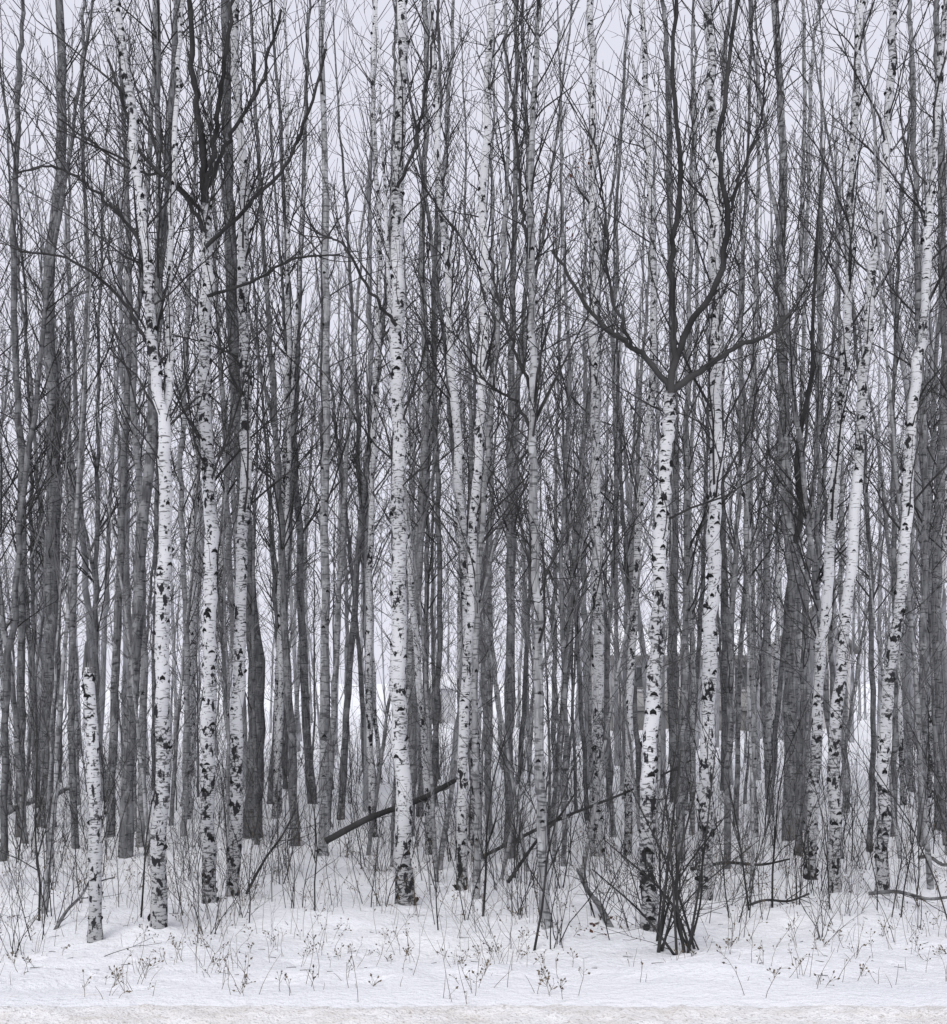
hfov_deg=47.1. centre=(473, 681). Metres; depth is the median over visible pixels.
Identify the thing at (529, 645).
young tree
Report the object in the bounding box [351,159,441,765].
poplar tree
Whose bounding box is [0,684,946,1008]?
snow ground
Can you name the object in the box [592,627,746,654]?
roof snow
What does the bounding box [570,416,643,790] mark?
young tree
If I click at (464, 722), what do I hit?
birch tree
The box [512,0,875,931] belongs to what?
birch tree
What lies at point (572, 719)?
young tree
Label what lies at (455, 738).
bare maple tree
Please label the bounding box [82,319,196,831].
young tree
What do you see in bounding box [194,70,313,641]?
bare maple tree
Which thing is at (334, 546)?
young tree
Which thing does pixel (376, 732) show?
birch tree
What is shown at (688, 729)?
young tree
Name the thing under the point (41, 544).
young tree
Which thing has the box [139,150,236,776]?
birch tree
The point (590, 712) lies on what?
young tree
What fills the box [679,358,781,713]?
bare maple tree
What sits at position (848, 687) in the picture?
gable wing
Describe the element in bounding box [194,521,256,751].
young tree
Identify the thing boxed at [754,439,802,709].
young tree
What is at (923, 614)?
bare maple tree
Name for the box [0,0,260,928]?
birch tree
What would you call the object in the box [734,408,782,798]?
young tree
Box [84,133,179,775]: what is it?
birch tree
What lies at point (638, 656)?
roof
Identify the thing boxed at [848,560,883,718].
young tree
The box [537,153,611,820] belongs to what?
bare maple tree
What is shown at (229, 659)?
young tree
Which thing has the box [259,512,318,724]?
young tree
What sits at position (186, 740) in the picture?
poplar tree
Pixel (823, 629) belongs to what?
birch tree
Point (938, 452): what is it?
bare maple tree
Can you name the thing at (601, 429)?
bare maple tree
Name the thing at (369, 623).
birch tree
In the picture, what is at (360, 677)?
bare maple tree
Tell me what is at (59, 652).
bare maple tree
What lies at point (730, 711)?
bare maple tree
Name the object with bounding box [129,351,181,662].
bare maple tree
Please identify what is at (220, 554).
birch tree
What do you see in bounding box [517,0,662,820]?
bare maple tree
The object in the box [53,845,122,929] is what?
fallen branch
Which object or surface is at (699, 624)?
bare maple tree
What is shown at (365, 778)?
bare maple tree
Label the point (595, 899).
fallen branch
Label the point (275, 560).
bare maple tree
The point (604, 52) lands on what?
sky
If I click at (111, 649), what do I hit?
young tree
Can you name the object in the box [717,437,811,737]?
young tree
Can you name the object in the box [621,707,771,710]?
deck floor
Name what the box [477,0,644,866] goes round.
bare maple tree
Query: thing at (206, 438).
birch tree
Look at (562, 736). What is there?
young tree
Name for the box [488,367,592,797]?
young tree
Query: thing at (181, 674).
young tree
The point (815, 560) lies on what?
bare maple tree
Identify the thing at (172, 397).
birch tree
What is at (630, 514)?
bare maple tree
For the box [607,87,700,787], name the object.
bare maple tree
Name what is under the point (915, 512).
bare maple tree
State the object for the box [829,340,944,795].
young tree
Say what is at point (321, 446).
bare maple tree
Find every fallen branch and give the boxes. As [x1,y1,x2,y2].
[8,785,85,814]
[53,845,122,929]
[104,939,158,956]
[245,805,319,893]
[472,749,699,861]
[507,758,603,882]
[556,838,617,927]
[690,829,789,882]
[745,856,830,905]
[868,890,946,912]
[917,853,946,868]
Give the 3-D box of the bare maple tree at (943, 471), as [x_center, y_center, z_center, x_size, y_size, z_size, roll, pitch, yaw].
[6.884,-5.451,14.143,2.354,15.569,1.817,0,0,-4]
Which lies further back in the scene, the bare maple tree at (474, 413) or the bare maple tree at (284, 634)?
the bare maple tree at (474, 413)
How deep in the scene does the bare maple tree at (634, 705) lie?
17.67 m
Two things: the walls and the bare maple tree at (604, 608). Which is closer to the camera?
the bare maple tree at (604, 608)
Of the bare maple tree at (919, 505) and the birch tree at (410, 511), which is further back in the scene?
the birch tree at (410, 511)
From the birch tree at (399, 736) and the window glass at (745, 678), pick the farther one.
the window glass at (745, 678)
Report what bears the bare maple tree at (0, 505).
on the snow ground at (704, 976)
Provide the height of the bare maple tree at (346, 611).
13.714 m
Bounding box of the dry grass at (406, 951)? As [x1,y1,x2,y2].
[0,789,946,1003]
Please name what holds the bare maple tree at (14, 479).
on the snow ground at (704, 976)
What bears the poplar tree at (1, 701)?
on the snow ground at (704, 976)
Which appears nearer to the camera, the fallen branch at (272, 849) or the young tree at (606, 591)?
the fallen branch at (272, 849)
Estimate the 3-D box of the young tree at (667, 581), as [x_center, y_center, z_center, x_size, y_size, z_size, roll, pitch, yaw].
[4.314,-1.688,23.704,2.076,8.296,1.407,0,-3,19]
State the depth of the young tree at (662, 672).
13.55 m
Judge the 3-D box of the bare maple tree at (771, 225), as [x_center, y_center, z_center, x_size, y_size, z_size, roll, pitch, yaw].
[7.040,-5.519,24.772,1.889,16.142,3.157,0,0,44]
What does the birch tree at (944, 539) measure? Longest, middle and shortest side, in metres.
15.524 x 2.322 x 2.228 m
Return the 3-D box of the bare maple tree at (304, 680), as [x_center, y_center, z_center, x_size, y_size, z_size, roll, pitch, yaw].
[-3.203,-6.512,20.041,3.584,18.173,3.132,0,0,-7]
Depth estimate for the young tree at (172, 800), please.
17.38 m
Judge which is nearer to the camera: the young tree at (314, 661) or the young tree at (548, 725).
the young tree at (548, 725)
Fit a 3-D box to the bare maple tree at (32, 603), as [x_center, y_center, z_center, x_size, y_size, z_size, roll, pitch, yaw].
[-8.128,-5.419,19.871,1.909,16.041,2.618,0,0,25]
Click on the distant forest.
(640, 616)
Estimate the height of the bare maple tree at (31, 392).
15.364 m
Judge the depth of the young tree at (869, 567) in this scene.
13.67 m
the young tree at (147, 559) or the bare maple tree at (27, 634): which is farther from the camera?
the bare maple tree at (27, 634)
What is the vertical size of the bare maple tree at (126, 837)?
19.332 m
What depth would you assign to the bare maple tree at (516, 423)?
15.73 m
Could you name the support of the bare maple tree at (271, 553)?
on the snow ground at (704, 976)
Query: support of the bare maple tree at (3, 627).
on the snow ground at (704, 976)
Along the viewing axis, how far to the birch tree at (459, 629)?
25.68 m
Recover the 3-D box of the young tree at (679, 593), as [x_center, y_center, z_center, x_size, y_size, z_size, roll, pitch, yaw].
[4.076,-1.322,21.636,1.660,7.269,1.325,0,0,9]
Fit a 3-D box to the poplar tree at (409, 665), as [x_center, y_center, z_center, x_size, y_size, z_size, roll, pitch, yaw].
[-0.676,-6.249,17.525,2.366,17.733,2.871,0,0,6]
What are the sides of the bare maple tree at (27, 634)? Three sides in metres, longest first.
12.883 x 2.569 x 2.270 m
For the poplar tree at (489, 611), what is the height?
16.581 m
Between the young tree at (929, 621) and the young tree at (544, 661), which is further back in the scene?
the young tree at (929, 621)
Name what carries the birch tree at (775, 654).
on the snow ground at (704, 976)
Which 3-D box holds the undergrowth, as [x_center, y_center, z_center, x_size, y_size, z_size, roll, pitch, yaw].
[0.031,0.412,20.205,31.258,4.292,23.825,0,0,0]
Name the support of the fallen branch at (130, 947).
on the snow ground at (704, 976)
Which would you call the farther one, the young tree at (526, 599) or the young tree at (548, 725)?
the young tree at (526, 599)
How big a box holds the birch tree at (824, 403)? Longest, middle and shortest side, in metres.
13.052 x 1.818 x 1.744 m
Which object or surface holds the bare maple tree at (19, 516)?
on the snow ground at (704, 976)
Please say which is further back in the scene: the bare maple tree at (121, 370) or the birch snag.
the bare maple tree at (121, 370)
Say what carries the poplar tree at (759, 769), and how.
on the snow ground at (704, 976)
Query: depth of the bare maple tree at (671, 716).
20.44 m
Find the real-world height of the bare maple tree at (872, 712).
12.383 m
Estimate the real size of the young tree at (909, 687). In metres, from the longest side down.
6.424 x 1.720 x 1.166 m
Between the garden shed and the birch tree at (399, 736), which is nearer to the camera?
the birch tree at (399, 736)
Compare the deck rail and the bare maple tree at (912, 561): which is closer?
the bare maple tree at (912, 561)
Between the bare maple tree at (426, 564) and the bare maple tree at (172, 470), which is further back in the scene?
the bare maple tree at (172, 470)
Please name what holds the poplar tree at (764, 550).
on the snow ground at (704, 976)
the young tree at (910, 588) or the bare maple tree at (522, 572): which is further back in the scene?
the bare maple tree at (522, 572)
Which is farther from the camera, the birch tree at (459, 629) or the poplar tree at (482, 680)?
the birch tree at (459, 629)
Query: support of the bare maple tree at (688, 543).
on the snow ground at (704, 976)
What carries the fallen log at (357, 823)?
on the snow ground at (704, 976)
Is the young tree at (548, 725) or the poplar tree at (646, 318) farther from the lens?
the poplar tree at (646, 318)
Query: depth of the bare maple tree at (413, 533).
24.86 m
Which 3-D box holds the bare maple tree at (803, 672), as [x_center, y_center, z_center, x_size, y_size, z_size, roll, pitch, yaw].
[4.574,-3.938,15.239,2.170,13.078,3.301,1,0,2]
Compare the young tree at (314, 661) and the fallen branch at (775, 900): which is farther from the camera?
the young tree at (314, 661)
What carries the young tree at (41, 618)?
on the snow ground at (704, 976)
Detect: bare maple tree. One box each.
[0,0,63,637]
[0,0,122,837]
[0,0,141,828]
[0,0,146,800]
[0,0,167,861]
[0,42,155,763]
[0,59,102,807]
[0,67,73,672]
[0,182,67,790]
[0,334,29,779]
[0,369,50,843]
[3,0,142,848]
[3,177,102,781]
[14,233,148,776]
[50,0,309,858]
[53,0,194,837]
[62,0,192,683]
[71,0,219,772]
[77,102,155,740]
[98,195,221,790]
[113,0,317,838]
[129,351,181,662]
[131,182,203,654]
[147,0,360,845]
[174,45,277,786]
[174,238,270,798]
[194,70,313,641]
[213,147,357,788]
[214,0,389,803]
[232,306,311,770]
[247,0,379,803]
[256,81,385,789]
[260,190,431,771]
[293,246,402,773]
[299,0,465,811]
[302,0,465,819]
[303,0,414,780]
[330,197,466,784]
[333,68,505,816]
[349,0,501,804]
[350,0,504,840]
[373,223,488,776]
[406,77,525,795]
[414,143,559,779]
[430,305,540,696]
[438,0,627,858]
[451,0,633,713]
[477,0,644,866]
[478,225,551,772]
[485,181,611,782]
[497,102,650,789]
[506,0,702,836]
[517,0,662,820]
[526,163,649,787]
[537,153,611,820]
[552,72,692,829]
[553,142,701,782]
[564,300,647,775]
[566,0,771,859]
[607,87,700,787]
[615,0,775,802]
[626,136,780,726]
[632,175,739,786]
[651,0,918,858]
[653,179,774,784]
[660,0,746,790]
[663,2,815,868]
[674,0,851,824]
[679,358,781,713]
[702,0,873,840]
[722,126,871,794]
[723,105,889,707]
[727,78,821,717]
[742,0,903,855]
[762,53,876,781]
[773,0,931,851]
[786,0,946,799]
[804,0,946,845]
[814,78,946,759]
[822,9,946,836]
[866,0,946,830]
[870,28,946,743]
[875,254,946,734]
[897,181,946,591]
[918,216,946,582]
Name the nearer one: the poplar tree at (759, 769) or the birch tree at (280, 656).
the birch tree at (280, 656)
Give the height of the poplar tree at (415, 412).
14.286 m
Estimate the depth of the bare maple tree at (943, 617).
21.71 m
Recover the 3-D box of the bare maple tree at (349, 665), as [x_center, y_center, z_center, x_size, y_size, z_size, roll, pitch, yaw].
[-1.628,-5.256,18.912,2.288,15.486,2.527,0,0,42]
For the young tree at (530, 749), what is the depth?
23.32 m
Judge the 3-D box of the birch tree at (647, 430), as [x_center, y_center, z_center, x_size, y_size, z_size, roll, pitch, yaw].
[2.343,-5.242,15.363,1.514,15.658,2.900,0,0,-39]
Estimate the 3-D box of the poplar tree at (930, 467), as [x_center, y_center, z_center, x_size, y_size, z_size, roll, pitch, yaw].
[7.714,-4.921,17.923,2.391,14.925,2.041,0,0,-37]
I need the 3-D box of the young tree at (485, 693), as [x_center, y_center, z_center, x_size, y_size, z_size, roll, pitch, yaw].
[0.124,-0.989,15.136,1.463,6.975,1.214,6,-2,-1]
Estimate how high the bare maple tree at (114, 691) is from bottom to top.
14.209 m
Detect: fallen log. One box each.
[324,778,456,843]
[422,751,457,802]
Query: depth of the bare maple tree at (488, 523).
25.84 m
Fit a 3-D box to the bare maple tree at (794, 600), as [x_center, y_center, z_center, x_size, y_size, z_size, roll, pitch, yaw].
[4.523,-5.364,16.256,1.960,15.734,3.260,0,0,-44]
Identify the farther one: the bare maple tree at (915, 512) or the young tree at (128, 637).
the bare maple tree at (915, 512)
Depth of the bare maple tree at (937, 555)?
17.49 m
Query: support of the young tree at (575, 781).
on the snow ground at (704, 976)
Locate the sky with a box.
[0,0,946,683]
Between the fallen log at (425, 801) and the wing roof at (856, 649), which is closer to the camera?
the fallen log at (425, 801)
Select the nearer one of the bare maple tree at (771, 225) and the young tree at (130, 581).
the young tree at (130, 581)
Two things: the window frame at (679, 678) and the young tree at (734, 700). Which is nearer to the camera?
the young tree at (734, 700)
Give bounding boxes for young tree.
[0,340,100,793]
[0,380,124,699]
[0,397,61,779]
[1,398,82,705]
[8,333,134,856]
[14,128,152,913]
[26,453,88,789]
[31,288,188,865]
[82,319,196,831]
[82,365,194,708]
[82,540,125,748]
[106,431,189,652]
[146,373,251,776]
[149,221,228,825]
[170,481,221,796]
[172,355,306,854]
[174,458,254,777]
[176,472,298,806]
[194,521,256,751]
[203,161,296,844]
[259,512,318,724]
[265,387,345,691]
[293,432,334,756]
[301,440,387,807]
[332,287,484,881]
[346,299,520,854]
[347,322,458,806]
[357,432,443,866]
[373,370,533,871]
[426,136,659,869]
[442,392,542,793]
[462,404,505,733]
[468,397,565,817]
[485,493,567,691]
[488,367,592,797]
[496,375,635,878]
[516,410,579,785]
[516,425,589,843]
[520,382,649,834]
[521,318,657,861]
[539,322,607,810]
[545,300,663,824]
[546,337,616,804]
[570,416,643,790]
[574,321,721,876]
[581,389,631,806]
[601,372,706,850]
[621,427,699,695]
[623,537,692,792]
[642,409,700,717]
[649,416,690,763]
[652,444,718,792]
[663,346,762,810]
[667,564,702,771]
[671,351,800,892]
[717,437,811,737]
[734,381,814,803]
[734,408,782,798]
[734,481,794,762]
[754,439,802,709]
[807,368,946,858]
[809,493,847,734]
[811,1,946,889]
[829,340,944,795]
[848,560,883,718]
[867,202,946,845]
[868,484,917,786]
[878,422,937,730]
[905,567,928,726]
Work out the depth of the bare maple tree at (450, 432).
15.89 m
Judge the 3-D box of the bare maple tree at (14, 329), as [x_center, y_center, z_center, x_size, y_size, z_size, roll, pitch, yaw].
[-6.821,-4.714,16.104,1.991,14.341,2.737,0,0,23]
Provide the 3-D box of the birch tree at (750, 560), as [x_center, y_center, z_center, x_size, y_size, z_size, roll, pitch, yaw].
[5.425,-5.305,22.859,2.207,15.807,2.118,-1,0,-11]
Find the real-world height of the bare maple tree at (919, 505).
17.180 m
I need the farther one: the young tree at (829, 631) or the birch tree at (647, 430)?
the young tree at (829, 631)
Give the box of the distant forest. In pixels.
[0,128,946,765]
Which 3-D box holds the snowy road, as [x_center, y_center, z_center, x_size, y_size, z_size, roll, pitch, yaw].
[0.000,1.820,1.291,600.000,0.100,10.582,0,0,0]
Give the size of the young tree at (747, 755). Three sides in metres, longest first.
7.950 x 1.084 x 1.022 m
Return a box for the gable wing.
[760,613,849,729]
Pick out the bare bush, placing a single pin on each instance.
(675, 910)
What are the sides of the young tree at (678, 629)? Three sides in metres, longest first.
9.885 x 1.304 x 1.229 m
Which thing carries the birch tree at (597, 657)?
on the snow ground at (704, 976)
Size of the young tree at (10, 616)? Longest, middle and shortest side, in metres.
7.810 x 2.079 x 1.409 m
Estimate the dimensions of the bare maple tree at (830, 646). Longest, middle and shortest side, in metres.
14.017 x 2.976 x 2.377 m
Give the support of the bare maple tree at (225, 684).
on the snow ground at (704, 976)
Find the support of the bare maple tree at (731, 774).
on the snow ground at (704, 976)
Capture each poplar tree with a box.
[0,0,41,535]
[0,5,127,805]
[0,65,42,452]
[0,299,46,806]
[77,0,227,847]
[94,0,261,836]
[144,0,283,698]
[216,0,412,855]
[254,0,416,832]
[278,212,350,743]
[329,0,507,836]
[339,216,460,680]
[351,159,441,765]
[367,0,504,830]
[367,0,588,814]
[385,0,528,834]
[417,0,635,899]
[417,172,527,768]
[479,151,611,787]
[540,34,719,799]
[609,0,753,834]
[611,261,693,780]
[670,0,827,836]
[696,166,813,779]
[700,0,871,814]
[721,0,887,830]
[727,238,813,768]
[758,60,914,812]
[814,133,935,791]
[851,71,946,769]
[879,236,945,771]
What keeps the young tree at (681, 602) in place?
on the snow ground at (704, 976)
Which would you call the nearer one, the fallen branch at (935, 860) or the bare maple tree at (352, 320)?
the fallen branch at (935, 860)
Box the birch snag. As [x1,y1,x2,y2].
[81,638,113,942]
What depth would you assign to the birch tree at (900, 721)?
20.42 m
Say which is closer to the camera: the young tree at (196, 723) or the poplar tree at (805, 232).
the poplar tree at (805, 232)
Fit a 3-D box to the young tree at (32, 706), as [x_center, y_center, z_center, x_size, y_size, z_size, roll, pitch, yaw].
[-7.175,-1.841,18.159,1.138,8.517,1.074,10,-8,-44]
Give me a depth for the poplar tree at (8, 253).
19.93 m
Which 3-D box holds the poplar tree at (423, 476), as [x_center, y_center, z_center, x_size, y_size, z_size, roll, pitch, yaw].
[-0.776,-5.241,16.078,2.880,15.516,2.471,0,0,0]
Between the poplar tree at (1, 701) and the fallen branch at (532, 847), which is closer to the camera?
the fallen branch at (532, 847)
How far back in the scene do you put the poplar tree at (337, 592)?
16.36 m
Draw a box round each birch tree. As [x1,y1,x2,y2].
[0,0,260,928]
[0,0,405,903]
[83,0,371,896]
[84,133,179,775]
[118,238,195,695]
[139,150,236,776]
[143,0,542,905]
[146,1,260,818]
[187,81,272,689]
[220,0,347,812]
[251,73,362,818]
[296,0,454,836]
[318,215,390,783]
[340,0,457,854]
[366,0,524,861]
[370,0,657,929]
[376,0,615,890]
[384,231,444,697]
[418,122,487,705]
[503,0,709,856]
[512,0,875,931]
[562,0,736,854]
[596,0,826,900]
[663,0,780,732]
[697,69,792,795]
[748,0,946,879]
[751,66,833,782]
[802,233,837,658]
[807,0,946,896]
[814,0,946,892]
[846,136,939,804]
[873,190,946,797]
[884,103,946,854]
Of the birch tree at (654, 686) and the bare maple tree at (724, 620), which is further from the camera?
the bare maple tree at (724, 620)
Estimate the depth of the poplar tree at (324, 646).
14.45 m
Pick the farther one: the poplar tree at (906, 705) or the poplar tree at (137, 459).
the poplar tree at (906, 705)
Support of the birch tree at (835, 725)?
on the snow ground at (704, 976)
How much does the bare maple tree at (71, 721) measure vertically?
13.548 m
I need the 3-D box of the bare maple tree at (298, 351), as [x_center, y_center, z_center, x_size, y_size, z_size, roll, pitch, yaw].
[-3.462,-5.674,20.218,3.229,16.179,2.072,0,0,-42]
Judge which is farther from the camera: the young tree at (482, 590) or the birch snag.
the young tree at (482, 590)
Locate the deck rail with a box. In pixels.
[618,687,772,688]
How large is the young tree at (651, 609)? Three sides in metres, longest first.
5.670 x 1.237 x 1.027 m
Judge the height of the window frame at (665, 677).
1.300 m
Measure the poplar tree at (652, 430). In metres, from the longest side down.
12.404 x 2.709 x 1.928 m
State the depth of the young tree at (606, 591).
20.30 m
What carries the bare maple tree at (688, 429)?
on the snow ground at (704, 976)
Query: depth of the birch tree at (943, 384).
13.71 m
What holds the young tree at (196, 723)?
on the snow ground at (704, 976)
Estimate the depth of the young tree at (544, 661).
12.65 m
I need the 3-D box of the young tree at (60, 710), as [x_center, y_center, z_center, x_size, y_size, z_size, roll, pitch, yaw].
[-4.078,-1.897,11.361,1.420,8.659,1.894,0,0,-32]
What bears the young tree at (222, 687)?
on the snow ground at (704, 976)
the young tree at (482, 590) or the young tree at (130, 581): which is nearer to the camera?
the young tree at (130, 581)
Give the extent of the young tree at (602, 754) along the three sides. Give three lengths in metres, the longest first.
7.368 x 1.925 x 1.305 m
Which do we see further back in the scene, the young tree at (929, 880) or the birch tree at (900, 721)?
the birch tree at (900, 721)
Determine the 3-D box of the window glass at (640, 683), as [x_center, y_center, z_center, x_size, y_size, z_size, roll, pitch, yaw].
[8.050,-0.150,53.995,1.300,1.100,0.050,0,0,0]
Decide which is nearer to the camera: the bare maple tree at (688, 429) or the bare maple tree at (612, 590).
the bare maple tree at (612, 590)
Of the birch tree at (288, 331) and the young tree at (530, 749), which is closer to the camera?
the birch tree at (288, 331)
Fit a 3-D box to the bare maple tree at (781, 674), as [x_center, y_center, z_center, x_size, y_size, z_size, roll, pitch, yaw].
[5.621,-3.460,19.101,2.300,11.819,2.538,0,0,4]
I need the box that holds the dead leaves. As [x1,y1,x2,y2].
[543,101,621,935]
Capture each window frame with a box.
[665,665,666,690]
[679,667,680,686]
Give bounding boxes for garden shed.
[421,673,456,723]
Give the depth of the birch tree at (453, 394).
13.73 m
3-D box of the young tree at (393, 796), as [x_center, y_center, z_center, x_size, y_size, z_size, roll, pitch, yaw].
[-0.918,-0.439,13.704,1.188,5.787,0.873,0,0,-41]
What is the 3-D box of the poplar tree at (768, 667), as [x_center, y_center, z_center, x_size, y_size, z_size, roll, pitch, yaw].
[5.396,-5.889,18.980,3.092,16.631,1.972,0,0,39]
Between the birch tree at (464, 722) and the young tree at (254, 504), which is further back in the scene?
the young tree at (254, 504)
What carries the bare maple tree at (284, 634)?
on the snow ground at (704, 976)
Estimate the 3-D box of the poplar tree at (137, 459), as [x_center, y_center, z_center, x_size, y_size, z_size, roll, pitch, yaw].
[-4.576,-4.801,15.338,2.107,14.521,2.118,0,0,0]
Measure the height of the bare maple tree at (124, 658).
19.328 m
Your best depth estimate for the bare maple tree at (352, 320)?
21.96 m
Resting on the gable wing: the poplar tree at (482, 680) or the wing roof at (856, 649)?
the wing roof at (856, 649)
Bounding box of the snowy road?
[0,994,946,1023]
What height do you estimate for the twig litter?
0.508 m
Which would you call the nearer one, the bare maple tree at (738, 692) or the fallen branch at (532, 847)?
the fallen branch at (532, 847)
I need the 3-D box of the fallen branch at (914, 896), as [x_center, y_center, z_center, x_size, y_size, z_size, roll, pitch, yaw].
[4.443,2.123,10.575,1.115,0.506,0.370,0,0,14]
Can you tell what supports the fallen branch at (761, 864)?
on the snow ground at (704, 976)
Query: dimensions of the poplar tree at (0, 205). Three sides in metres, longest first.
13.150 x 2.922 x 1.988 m
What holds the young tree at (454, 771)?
on the snow ground at (704, 976)
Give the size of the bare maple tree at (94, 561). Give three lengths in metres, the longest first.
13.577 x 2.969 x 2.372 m
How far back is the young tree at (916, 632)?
23.93 m
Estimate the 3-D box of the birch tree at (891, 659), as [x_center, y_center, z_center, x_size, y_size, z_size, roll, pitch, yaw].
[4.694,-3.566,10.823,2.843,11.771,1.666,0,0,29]
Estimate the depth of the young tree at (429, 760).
12.94 m
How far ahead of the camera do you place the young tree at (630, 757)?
13.74 m
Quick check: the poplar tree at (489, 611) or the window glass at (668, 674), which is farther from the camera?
the window glass at (668, 674)
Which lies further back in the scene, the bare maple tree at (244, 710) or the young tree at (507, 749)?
the bare maple tree at (244, 710)
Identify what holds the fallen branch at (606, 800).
on the snow ground at (704, 976)
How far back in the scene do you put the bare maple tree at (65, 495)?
26.98 m
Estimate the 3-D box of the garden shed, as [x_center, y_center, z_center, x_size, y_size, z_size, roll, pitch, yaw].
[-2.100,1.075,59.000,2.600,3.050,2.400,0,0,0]
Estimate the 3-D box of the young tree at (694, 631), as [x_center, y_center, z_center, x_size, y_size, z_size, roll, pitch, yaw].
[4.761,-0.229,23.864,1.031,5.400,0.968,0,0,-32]
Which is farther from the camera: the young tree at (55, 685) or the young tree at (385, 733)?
the young tree at (385, 733)
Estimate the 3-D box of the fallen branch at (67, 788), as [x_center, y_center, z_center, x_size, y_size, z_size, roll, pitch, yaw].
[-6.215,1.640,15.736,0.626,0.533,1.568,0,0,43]
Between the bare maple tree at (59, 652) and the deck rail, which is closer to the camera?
the bare maple tree at (59, 652)
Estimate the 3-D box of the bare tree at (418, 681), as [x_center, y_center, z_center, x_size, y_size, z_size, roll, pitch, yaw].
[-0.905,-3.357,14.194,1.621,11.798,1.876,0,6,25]
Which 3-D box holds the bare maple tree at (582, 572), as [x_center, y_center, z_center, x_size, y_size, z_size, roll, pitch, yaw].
[2.050,-5.068,22.831,3.227,15.008,3.640,0,0,31]
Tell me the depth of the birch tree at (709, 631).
11.00 m
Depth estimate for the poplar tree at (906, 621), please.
27.38 m
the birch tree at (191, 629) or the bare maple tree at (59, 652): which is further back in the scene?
the bare maple tree at (59, 652)
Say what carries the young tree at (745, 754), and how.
on the snow ground at (704, 976)
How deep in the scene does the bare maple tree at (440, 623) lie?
16.56 m
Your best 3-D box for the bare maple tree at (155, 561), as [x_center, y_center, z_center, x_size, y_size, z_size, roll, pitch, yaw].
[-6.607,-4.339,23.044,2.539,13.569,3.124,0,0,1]
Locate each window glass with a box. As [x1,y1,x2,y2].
[636,667,642,686]
[667,667,681,686]
[733,667,746,686]
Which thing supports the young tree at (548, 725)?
on the snow ground at (704, 976)
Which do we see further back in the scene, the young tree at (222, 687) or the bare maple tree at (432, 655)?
the bare maple tree at (432, 655)
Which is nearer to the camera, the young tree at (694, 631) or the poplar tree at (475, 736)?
the poplar tree at (475, 736)
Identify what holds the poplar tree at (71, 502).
on the snow ground at (704, 976)
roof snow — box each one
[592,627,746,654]
[756,602,812,648]
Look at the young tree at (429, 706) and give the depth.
20.21 m
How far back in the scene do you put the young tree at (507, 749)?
13.43 m
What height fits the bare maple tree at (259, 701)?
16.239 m
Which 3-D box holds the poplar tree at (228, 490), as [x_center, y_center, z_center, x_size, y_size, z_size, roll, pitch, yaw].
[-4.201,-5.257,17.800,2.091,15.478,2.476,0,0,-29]
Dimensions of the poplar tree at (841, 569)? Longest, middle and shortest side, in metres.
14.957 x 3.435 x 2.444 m
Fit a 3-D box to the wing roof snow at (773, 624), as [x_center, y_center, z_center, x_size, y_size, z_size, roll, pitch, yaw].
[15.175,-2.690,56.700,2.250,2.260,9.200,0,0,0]
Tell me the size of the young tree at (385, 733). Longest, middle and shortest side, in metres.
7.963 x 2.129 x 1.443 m
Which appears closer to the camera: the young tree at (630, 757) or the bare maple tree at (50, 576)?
the young tree at (630, 757)
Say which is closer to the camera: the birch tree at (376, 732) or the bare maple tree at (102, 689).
the birch tree at (376, 732)
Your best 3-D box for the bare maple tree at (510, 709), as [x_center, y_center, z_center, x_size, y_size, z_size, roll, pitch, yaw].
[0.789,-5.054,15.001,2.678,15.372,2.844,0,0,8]
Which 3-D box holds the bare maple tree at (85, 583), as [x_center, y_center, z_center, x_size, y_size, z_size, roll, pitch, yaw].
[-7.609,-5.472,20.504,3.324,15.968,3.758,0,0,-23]
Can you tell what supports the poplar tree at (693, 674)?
on the snow ground at (704, 976)
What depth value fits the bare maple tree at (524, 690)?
24.88 m
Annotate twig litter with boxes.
[13,846,945,975]
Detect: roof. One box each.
[582,632,746,661]
[832,624,861,654]
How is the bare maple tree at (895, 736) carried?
on the snow ground at (704, 976)
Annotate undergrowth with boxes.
[0,531,946,953]
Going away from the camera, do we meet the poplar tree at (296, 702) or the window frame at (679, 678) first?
the poplar tree at (296, 702)
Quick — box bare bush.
[578,736,775,954]
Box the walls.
[591,660,746,730]
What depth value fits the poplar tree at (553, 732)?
22.93 m
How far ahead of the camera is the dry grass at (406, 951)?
10.04 m
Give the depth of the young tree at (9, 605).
18.21 m
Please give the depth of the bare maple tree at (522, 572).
27.48 m
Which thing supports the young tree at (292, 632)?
on the snow ground at (704, 976)
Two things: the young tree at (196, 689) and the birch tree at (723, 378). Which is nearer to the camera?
the birch tree at (723, 378)
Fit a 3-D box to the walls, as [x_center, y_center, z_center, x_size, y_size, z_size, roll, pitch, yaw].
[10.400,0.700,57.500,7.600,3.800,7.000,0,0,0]
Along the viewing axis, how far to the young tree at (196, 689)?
21.07 m
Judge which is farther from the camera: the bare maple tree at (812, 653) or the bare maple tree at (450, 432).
the bare maple tree at (812, 653)
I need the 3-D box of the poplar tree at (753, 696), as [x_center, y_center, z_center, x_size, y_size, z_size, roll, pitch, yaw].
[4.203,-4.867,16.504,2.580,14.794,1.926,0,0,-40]
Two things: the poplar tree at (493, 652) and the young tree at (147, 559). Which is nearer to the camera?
the young tree at (147, 559)
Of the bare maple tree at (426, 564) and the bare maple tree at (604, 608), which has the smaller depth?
the bare maple tree at (426, 564)
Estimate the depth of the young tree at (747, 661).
11.74 m

